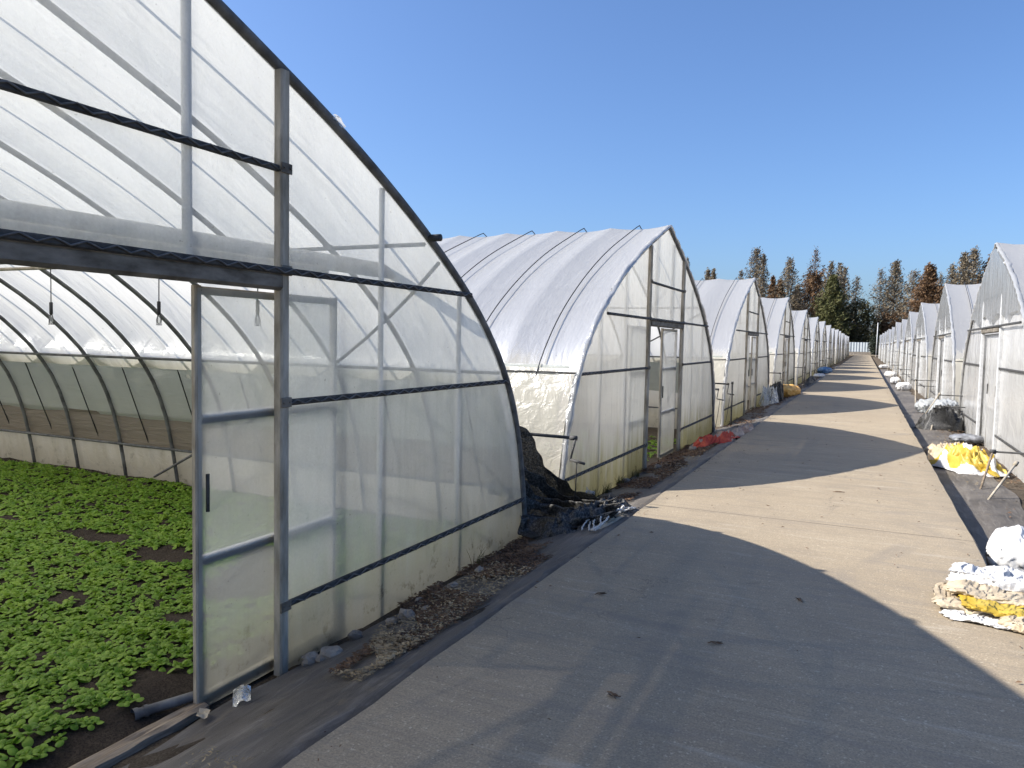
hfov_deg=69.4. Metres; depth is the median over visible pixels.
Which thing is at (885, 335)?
greenhouse
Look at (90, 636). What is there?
salad plant
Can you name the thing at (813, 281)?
conifer tree
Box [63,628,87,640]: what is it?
salad plant
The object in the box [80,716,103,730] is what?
salad plant
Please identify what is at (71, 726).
salad plant
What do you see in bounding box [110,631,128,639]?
salad plant
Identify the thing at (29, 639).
salad plant
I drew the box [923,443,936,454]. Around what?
tan cloth
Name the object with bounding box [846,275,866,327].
conifer tree
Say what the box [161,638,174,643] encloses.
salad plant
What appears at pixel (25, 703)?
salad plant
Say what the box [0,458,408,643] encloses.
salad crop
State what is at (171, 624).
salad plant
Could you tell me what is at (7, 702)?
salad plant
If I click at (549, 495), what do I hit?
shade net
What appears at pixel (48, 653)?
salad plant
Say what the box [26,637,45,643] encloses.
salad plant
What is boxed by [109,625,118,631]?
salad plant
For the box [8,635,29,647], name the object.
salad plant
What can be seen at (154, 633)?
salad plant
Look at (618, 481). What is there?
grass tuft
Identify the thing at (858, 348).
sheet fence
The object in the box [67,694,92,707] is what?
salad plant
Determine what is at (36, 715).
salad plant
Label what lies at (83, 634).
salad plant
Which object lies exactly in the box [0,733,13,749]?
salad plant
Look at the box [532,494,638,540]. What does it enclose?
shade net
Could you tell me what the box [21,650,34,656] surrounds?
salad plant
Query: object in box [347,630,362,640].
stone
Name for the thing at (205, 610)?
salad plant
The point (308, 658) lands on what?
stone
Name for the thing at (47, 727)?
salad plant
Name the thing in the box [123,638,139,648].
salad plant
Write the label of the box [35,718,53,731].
salad plant
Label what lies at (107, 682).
salad plant
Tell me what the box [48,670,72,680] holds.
salad plant
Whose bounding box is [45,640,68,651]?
salad plant
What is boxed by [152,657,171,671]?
salad plant
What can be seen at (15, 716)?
salad plant
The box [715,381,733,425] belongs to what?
film crank
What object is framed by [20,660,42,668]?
salad plant
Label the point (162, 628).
salad plant
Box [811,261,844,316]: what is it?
conifer tree
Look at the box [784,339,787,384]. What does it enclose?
sliding door
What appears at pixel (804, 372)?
film crank
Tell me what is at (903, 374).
crank stand
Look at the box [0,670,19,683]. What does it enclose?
salad plant
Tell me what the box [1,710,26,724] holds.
salad plant
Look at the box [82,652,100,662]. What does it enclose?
salad plant
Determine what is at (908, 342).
sliding door
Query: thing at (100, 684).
salad plant
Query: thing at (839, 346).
greenhouse
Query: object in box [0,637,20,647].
salad plant
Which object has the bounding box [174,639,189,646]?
salad plant
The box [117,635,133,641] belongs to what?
salad plant
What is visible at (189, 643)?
salad plant
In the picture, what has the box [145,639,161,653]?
salad plant
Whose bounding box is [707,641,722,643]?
dead twig
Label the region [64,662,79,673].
salad plant
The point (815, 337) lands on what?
greenhouse
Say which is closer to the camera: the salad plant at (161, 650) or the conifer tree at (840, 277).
the salad plant at (161, 650)
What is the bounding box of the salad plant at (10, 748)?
[0,736,25,755]
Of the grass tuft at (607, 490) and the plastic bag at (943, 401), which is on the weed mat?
the plastic bag at (943, 401)
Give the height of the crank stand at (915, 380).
0.708 m
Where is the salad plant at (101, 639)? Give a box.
[94,637,105,641]
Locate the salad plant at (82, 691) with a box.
[71,688,97,700]
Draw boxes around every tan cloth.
[732,423,753,435]
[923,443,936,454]
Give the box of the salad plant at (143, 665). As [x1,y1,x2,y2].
[133,658,153,669]
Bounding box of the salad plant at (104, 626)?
[95,624,117,631]
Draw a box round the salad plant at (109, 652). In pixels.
[100,644,128,658]
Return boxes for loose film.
[757,384,778,407]
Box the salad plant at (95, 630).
[88,625,107,635]
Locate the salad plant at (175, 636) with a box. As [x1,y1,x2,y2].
[166,633,182,640]
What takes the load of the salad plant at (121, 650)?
on the crop soil
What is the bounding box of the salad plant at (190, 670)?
[184,661,192,673]
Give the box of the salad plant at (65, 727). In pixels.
[53,720,76,732]
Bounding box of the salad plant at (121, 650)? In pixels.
[112,647,133,656]
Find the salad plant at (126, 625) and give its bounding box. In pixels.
[117,623,137,633]
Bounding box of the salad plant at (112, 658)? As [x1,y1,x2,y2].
[99,654,125,661]
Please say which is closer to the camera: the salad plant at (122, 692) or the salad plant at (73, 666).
the salad plant at (122, 692)
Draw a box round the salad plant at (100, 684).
[96,682,115,693]
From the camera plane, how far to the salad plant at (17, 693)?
3.09 m
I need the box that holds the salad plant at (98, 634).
[89,631,110,639]
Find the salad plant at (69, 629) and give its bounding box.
[50,627,71,636]
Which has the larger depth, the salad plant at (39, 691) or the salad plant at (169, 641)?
the salad plant at (169, 641)
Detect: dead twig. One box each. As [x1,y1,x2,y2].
[607,691,618,698]
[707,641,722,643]
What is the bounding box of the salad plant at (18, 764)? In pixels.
[9,754,38,767]
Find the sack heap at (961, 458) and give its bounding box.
[927,442,1008,476]
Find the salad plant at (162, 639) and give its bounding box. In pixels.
[156,635,169,642]
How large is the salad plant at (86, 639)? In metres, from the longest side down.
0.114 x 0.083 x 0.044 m
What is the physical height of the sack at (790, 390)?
0.361 m
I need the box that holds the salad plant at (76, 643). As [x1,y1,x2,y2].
[68,641,85,651]
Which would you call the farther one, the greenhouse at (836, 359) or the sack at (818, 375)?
the greenhouse at (836, 359)
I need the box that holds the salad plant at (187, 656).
[182,652,192,666]
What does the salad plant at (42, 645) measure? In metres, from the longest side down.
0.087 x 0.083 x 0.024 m
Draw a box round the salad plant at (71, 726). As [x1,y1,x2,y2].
[52,718,78,729]
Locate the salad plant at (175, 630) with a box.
[165,628,181,633]
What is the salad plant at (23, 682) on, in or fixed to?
on the crop soil
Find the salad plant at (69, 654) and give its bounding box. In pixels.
[65,650,88,659]
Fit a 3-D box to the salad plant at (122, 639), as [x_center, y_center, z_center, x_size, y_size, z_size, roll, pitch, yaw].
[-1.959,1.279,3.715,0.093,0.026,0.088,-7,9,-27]
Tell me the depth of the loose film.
18.47 m
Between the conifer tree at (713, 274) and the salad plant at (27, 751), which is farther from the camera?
the conifer tree at (713, 274)
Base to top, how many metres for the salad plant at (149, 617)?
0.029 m
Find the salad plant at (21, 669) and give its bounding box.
[15,664,32,673]
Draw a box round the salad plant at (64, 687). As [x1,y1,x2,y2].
[51,684,70,697]
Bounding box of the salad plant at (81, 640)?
[69,639,95,644]
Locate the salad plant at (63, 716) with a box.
[50,711,78,726]
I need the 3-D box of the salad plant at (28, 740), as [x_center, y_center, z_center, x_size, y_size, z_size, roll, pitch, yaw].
[-1.813,1.315,2.781,0.113,0.046,0.096,3,4,31]
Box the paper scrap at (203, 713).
[196,708,209,718]
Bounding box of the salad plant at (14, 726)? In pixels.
[4,723,24,733]
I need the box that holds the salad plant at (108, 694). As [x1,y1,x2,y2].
[96,690,123,705]
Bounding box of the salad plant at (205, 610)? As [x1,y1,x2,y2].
[191,605,212,615]
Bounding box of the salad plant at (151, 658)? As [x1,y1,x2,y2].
[145,656,161,662]
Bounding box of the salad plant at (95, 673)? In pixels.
[85,668,102,682]
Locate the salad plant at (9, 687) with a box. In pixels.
[0,682,30,697]
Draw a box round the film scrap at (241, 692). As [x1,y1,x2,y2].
[233,685,250,706]
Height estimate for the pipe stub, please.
0.050 m
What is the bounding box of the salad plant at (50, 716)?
[39,710,53,720]
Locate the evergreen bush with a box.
[867,333,879,354]
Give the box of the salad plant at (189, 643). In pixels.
[185,637,192,645]
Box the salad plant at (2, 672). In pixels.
[0,669,15,674]
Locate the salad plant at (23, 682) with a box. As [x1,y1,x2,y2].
[12,680,26,691]
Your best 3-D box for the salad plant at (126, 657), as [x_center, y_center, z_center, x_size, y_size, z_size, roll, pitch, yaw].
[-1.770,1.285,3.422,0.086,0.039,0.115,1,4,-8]
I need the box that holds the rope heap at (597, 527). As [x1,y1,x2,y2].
[581,504,635,530]
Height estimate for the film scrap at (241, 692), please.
0.051 m
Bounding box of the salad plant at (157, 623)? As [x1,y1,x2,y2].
[148,622,170,627]
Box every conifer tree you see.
[703,267,710,279]
[709,268,717,279]
[738,269,745,279]
[744,246,771,296]
[757,253,769,297]
[766,275,775,297]
[769,256,810,316]
[772,279,785,297]
[791,284,808,317]
[794,246,828,317]
[809,274,856,340]
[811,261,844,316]
[835,262,850,324]
[839,267,859,311]
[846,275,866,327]
[866,268,895,330]
[873,259,911,335]
[883,269,932,324]
[902,261,943,318]
[937,271,944,299]
[940,262,959,297]
[948,250,977,284]
[954,245,984,284]
[974,253,990,283]
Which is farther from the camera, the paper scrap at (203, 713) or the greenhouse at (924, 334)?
the greenhouse at (924, 334)
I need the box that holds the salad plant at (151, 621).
[138,620,153,626]
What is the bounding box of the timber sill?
[69,702,208,767]
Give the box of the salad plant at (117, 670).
[109,667,131,678]
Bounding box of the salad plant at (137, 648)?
[129,646,147,654]
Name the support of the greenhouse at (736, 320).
on the ground
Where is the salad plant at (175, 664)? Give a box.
[167,660,192,673]
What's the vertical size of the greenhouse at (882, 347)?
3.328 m
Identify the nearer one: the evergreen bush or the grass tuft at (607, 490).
the grass tuft at (607, 490)
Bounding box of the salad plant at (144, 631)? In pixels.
[128,627,157,640]
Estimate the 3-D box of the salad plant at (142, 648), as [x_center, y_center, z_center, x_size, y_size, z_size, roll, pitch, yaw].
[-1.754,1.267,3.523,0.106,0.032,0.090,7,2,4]
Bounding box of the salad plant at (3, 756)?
[0,753,7,767]
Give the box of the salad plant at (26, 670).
[16,668,37,679]
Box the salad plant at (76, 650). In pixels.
[65,648,87,659]
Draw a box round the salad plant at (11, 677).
[1,674,15,683]
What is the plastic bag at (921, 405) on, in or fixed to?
on the weed mat
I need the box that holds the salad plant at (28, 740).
[10,722,44,747]
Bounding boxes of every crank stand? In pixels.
[898,369,910,381]
[914,379,933,402]
[925,393,964,429]
[979,449,1023,499]
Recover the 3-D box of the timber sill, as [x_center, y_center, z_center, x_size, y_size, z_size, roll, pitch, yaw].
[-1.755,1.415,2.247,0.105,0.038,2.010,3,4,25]
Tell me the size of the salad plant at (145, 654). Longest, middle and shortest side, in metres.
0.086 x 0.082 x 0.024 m
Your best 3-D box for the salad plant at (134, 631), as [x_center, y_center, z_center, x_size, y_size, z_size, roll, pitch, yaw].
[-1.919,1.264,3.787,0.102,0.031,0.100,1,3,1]
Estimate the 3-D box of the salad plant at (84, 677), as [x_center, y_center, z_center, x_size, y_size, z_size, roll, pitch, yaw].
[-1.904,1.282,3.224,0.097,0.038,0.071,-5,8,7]
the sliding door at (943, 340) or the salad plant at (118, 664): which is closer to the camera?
the salad plant at (118, 664)
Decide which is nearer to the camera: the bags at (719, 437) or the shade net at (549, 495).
the shade net at (549, 495)
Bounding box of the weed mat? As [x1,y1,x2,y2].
[879,369,1023,560]
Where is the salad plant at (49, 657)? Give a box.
[37,654,61,663]
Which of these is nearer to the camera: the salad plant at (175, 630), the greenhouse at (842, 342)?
the salad plant at (175, 630)
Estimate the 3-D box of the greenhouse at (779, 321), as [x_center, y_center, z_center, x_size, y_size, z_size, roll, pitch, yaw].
[2.983,-1.623,28.023,14.076,3.269,7.798,3,4,25]
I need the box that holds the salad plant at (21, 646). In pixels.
[9,643,33,652]
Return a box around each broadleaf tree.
[842,297,882,341]
[874,307,905,344]
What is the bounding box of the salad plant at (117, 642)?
[107,640,122,647]
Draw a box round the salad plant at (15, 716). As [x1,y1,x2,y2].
[0,713,21,731]
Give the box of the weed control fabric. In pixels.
[122,365,839,767]
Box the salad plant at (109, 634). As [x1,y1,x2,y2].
[103,630,117,636]
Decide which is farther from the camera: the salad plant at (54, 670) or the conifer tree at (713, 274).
the conifer tree at (713, 274)
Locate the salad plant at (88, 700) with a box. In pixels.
[81,694,110,707]
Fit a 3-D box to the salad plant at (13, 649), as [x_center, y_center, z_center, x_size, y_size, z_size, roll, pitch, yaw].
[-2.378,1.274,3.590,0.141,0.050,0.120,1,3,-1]
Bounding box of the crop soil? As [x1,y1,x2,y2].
[0,457,408,767]
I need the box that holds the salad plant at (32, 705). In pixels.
[14,704,38,720]
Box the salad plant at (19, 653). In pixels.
[3,650,22,660]
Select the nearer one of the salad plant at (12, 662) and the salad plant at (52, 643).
the salad plant at (12, 662)
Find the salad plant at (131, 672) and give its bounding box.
[110,668,136,680]
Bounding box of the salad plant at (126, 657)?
[120,656,135,666]
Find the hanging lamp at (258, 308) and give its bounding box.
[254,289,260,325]
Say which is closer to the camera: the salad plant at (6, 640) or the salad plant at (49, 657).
the salad plant at (49, 657)
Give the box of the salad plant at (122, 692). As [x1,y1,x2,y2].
[115,690,133,696]
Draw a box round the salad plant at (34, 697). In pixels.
[21,694,47,706]
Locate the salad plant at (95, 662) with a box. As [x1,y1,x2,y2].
[88,658,102,665]
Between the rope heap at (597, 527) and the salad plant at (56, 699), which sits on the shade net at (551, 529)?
the rope heap at (597, 527)
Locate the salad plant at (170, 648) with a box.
[163,643,177,657]
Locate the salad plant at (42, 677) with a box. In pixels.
[22,670,56,691]
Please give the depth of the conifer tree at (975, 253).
130.29 m
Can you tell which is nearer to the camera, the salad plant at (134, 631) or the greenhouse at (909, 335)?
the salad plant at (134, 631)
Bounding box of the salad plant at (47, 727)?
[36,719,62,730]
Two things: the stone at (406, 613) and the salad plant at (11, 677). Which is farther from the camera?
the stone at (406, 613)
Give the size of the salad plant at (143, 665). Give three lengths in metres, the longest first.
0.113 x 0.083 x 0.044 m
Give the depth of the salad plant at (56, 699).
3.04 m
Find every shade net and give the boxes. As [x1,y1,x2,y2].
[517,426,619,537]
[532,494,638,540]
[770,381,783,400]
[803,376,816,386]
[910,404,963,430]
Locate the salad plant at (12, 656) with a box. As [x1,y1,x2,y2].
[2,653,24,663]
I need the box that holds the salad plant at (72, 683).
[59,672,87,687]
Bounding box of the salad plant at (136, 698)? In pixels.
[116,693,143,706]
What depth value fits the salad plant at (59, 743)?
2.79 m
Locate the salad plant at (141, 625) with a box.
[137,622,156,630]
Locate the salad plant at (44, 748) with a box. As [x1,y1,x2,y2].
[22,743,55,761]
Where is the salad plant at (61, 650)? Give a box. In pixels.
[54,646,70,653]
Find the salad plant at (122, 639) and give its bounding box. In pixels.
[112,635,131,641]
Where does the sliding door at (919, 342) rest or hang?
in the greenhouse at (924, 334)
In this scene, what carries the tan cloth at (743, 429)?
on the weed control fabric
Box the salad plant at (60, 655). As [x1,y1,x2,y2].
[53,651,71,658]
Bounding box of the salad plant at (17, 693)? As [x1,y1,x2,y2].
[7,688,30,699]
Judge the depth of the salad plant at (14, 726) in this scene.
2.82 m
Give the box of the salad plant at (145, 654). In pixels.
[138,650,151,660]
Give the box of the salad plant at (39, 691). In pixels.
[27,690,52,697]
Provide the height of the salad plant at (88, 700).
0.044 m
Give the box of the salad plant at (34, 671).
[22,669,45,679]
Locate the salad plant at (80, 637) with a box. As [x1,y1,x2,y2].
[77,632,95,640]
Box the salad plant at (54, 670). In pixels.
[49,668,67,676]
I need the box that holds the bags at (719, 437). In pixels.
[692,430,739,447]
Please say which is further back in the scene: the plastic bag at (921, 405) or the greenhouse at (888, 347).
the greenhouse at (888, 347)
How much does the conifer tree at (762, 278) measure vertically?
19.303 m
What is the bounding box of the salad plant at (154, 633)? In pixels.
[147,630,168,636]
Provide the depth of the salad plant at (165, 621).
3.89 m
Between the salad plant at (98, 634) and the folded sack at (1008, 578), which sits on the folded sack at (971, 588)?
the folded sack at (1008, 578)
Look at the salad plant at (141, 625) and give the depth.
3.85 m
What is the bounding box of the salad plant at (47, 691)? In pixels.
[37,689,55,695]
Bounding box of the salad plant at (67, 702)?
[62,698,78,709]
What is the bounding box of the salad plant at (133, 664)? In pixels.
[122,657,145,666]
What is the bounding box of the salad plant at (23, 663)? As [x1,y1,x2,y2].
[16,656,36,668]
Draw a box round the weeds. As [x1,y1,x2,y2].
[563,434,675,460]
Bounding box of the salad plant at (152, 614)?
[144,613,165,620]
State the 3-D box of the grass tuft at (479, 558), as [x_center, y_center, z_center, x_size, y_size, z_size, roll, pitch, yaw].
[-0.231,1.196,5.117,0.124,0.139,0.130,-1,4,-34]
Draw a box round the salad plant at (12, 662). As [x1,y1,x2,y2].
[0,659,23,669]
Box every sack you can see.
[783,384,800,396]
[813,373,824,377]
[817,367,832,373]
[879,365,890,368]
[884,371,896,376]
[890,377,900,383]
[896,382,911,390]
[931,582,998,617]
[938,607,1011,629]
[945,579,1023,606]
[946,562,1023,592]
[957,594,1023,616]
[985,525,1023,571]
[997,615,1023,633]
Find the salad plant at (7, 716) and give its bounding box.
[0,713,15,724]
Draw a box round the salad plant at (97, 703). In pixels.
[87,698,106,711]
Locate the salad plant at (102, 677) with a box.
[98,671,112,682]
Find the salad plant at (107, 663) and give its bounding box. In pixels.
[95,661,117,667]
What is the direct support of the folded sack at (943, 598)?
on the folded sack at (983, 619)
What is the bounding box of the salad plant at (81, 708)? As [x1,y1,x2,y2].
[72,702,93,714]
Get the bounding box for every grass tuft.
[469,550,485,566]
[602,481,612,493]
[614,475,627,485]
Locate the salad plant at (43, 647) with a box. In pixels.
[33,642,52,652]
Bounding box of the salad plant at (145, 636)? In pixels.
[138,634,149,641]
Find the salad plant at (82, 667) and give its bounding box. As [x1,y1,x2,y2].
[78,663,97,676]
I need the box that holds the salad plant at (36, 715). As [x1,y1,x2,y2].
[22,705,44,722]
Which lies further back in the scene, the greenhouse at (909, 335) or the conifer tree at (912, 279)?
the conifer tree at (912, 279)
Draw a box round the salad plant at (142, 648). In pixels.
[133,645,153,652]
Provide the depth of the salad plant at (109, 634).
3.77 m
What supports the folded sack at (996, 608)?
on the folded sack at (943, 598)
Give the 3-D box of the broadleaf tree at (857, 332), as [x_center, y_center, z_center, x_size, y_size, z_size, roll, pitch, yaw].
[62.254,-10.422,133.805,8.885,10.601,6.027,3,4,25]
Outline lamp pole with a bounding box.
[875,325,877,356]
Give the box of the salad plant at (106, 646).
[94,641,119,654]
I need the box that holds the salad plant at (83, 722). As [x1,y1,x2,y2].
[77,716,94,724]
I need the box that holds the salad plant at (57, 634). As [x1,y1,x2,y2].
[49,628,70,636]
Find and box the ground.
[110,355,1023,767]
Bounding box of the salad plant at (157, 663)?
[150,661,166,670]
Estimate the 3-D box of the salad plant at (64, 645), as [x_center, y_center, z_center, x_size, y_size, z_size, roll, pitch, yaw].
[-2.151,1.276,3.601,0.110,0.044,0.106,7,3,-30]
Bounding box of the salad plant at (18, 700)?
[12,696,27,703]
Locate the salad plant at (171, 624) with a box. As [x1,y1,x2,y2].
[158,623,178,629]
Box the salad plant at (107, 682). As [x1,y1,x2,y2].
[98,680,117,688]
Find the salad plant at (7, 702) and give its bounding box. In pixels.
[0,698,15,706]
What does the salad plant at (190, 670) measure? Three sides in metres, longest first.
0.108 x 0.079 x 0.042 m
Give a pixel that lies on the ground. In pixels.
(138, 759)
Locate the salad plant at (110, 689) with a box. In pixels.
[99,684,122,693]
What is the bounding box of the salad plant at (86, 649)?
[82,647,94,660]
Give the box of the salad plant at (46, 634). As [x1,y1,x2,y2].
[38,631,61,642]
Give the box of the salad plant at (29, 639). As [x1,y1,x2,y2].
[27,638,42,645]
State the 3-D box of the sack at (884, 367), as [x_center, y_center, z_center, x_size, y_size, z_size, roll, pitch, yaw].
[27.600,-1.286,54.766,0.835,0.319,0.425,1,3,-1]
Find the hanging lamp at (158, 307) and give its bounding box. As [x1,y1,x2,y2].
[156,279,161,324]
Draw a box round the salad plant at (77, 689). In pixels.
[71,685,88,692]
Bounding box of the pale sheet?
[600,513,626,528]
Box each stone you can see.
[301,651,317,665]
[315,654,325,661]
[319,645,342,659]
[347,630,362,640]
[385,617,397,625]
[397,608,415,622]
[447,582,459,590]
[474,566,483,572]
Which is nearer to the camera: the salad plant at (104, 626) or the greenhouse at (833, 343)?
the salad plant at (104, 626)
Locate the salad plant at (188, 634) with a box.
[178,629,192,641]
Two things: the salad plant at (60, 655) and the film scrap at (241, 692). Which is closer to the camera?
the film scrap at (241, 692)
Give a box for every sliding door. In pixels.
[191,285,336,704]
[657,328,677,459]
[745,336,749,412]
[749,337,755,409]
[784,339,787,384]
[803,342,805,381]
[906,342,908,381]
[916,342,919,390]
[938,339,943,399]
[940,340,943,399]
[979,334,991,445]
[985,333,998,449]
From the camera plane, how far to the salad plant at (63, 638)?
3.64 m
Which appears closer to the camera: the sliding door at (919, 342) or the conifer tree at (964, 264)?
the sliding door at (919, 342)
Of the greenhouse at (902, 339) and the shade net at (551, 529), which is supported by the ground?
the greenhouse at (902, 339)
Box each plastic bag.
[914,397,937,412]
[928,398,958,411]
[949,433,983,442]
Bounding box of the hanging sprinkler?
[48,269,54,324]
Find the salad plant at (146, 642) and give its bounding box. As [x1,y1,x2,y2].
[140,639,149,646]
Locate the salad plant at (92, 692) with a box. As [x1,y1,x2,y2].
[83,689,97,695]
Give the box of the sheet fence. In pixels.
[849,342,872,354]
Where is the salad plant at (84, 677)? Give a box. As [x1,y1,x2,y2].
[69,672,86,682]
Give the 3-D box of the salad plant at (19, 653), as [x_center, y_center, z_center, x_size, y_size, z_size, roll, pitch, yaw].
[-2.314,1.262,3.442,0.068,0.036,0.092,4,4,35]
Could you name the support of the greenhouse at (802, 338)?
on the ground
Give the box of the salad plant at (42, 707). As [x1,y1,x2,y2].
[38,705,61,718]
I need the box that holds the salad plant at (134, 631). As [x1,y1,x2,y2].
[128,628,149,634]
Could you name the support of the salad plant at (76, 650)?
on the crop soil
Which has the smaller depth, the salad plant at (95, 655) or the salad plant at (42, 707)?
the salad plant at (42, 707)
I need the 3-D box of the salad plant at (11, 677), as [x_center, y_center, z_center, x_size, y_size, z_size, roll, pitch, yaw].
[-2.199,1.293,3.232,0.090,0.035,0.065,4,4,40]
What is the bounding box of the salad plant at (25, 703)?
[13,700,33,712]
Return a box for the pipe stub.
[130,691,192,719]
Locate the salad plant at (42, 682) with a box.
[29,679,59,691]
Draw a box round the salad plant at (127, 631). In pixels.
[119,629,137,636]
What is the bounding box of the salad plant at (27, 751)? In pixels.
[6,746,39,767]
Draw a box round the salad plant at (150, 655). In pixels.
[147,653,168,662]
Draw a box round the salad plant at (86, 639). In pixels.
[83,637,103,646]
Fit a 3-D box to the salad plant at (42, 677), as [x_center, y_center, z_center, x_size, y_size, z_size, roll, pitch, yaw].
[-2.067,1.293,3.216,0.106,0.051,0.147,1,3,45]
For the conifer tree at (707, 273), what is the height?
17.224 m
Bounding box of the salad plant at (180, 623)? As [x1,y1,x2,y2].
[169,619,190,632]
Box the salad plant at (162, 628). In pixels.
[153,624,170,631]
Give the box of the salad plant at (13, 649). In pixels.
[8,640,37,651]
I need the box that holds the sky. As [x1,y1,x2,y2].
[222,0,1023,339]
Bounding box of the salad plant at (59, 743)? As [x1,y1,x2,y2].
[44,732,66,747]
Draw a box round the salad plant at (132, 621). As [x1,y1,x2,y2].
[125,615,143,623]
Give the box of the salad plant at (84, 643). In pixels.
[74,642,95,649]
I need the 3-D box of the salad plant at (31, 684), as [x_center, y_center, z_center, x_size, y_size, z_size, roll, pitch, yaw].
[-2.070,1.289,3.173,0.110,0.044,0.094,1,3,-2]
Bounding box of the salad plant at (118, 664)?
[115,658,140,666]
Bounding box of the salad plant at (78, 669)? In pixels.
[72,664,88,674]
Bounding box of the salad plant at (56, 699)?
[38,696,63,704]
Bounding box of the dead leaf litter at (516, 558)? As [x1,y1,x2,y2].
[328,367,1022,673]
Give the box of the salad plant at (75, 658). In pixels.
[66,657,83,665]
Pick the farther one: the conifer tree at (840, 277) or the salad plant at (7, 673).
the conifer tree at (840, 277)
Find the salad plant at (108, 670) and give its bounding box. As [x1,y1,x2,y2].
[103,662,116,672]
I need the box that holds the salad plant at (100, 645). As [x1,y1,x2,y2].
[92,642,105,652]
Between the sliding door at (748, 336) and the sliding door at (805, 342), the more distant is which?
the sliding door at (805, 342)
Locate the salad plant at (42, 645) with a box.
[33,643,48,651]
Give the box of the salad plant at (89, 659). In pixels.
[85,657,103,662]
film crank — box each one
[531,433,584,500]
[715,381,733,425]
[715,388,723,427]
[769,372,784,383]
[795,366,805,384]
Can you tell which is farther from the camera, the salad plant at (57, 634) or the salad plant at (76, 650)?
the salad plant at (57, 634)
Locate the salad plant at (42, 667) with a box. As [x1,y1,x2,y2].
[37,662,53,672]
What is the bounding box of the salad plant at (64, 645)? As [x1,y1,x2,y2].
[58,642,72,649]
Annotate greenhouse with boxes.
[0,0,526,704]
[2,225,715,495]
[695,277,769,426]
[761,297,794,386]
[791,310,810,384]
[809,317,819,375]
[819,321,826,366]
[826,325,831,366]
[831,328,834,365]
[834,329,838,363]
[839,331,840,361]
[841,333,843,360]
[844,335,845,358]
[846,336,847,357]
[879,335,881,358]
[880,333,884,361]
[883,332,886,362]
[885,329,891,364]
[889,327,894,368]
[891,322,901,372]
[897,319,906,377]
[901,312,918,382]
[910,302,939,398]
[928,282,980,401]
[958,242,1023,482]
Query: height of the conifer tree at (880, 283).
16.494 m
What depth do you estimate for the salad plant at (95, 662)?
3.37 m
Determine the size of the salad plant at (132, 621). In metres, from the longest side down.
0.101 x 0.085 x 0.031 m
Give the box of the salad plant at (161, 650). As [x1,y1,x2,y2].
[157,643,178,653]
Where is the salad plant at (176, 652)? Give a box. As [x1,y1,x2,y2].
[169,647,186,658]
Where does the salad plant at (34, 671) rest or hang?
on the crop soil
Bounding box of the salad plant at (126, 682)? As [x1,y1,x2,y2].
[114,677,135,687]
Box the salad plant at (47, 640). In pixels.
[45,636,64,645]
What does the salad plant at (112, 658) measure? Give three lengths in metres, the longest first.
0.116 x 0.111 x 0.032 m
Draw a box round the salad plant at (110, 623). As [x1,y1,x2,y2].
[104,620,122,625]
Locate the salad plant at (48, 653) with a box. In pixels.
[42,650,55,657]
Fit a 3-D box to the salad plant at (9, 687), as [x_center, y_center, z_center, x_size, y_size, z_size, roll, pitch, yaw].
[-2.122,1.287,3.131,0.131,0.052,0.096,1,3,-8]
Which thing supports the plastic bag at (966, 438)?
on the ground
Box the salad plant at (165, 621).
[159,619,175,629]
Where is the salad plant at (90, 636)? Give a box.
[81,633,93,639]
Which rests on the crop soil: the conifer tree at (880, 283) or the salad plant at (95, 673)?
the salad plant at (95, 673)
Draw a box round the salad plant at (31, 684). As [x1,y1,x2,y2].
[18,677,38,689]
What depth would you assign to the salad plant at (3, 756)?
2.63 m
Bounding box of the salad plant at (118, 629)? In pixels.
[112,627,130,636]
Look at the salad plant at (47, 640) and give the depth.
3.66 m
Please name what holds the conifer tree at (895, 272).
on the ground
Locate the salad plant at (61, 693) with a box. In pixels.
[51,688,72,699]
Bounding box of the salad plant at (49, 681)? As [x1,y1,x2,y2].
[35,678,55,690]
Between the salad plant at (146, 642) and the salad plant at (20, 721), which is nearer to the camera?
the salad plant at (20, 721)
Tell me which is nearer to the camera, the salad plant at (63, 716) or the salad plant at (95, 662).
the salad plant at (63, 716)
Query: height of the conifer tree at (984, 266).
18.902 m
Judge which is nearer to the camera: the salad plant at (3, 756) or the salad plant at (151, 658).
the salad plant at (3, 756)
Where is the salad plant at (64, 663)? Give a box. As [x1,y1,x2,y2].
[54,659,76,669]
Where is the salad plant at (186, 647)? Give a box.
[176,645,191,656]
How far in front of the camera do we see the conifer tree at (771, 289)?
137.67 m
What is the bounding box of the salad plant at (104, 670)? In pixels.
[99,665,114,677]
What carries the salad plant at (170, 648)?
on the crop soil
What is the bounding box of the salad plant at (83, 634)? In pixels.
[72,630,87,639]
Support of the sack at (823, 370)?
on the weed control fabric
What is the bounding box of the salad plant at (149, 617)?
[136,616,159,621]
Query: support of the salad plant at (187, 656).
on the crop soil
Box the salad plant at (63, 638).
[47,635,74,647]
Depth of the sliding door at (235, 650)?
3.23 m
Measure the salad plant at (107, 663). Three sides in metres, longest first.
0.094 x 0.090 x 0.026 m
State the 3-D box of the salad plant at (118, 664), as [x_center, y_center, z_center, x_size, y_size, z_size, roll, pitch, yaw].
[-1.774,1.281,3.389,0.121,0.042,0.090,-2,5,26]
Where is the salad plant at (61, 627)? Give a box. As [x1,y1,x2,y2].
[50,625,66,636]
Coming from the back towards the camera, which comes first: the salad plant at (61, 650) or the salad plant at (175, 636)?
the salad plant at (175, 636)
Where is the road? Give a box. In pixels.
[282,355,1023,767]

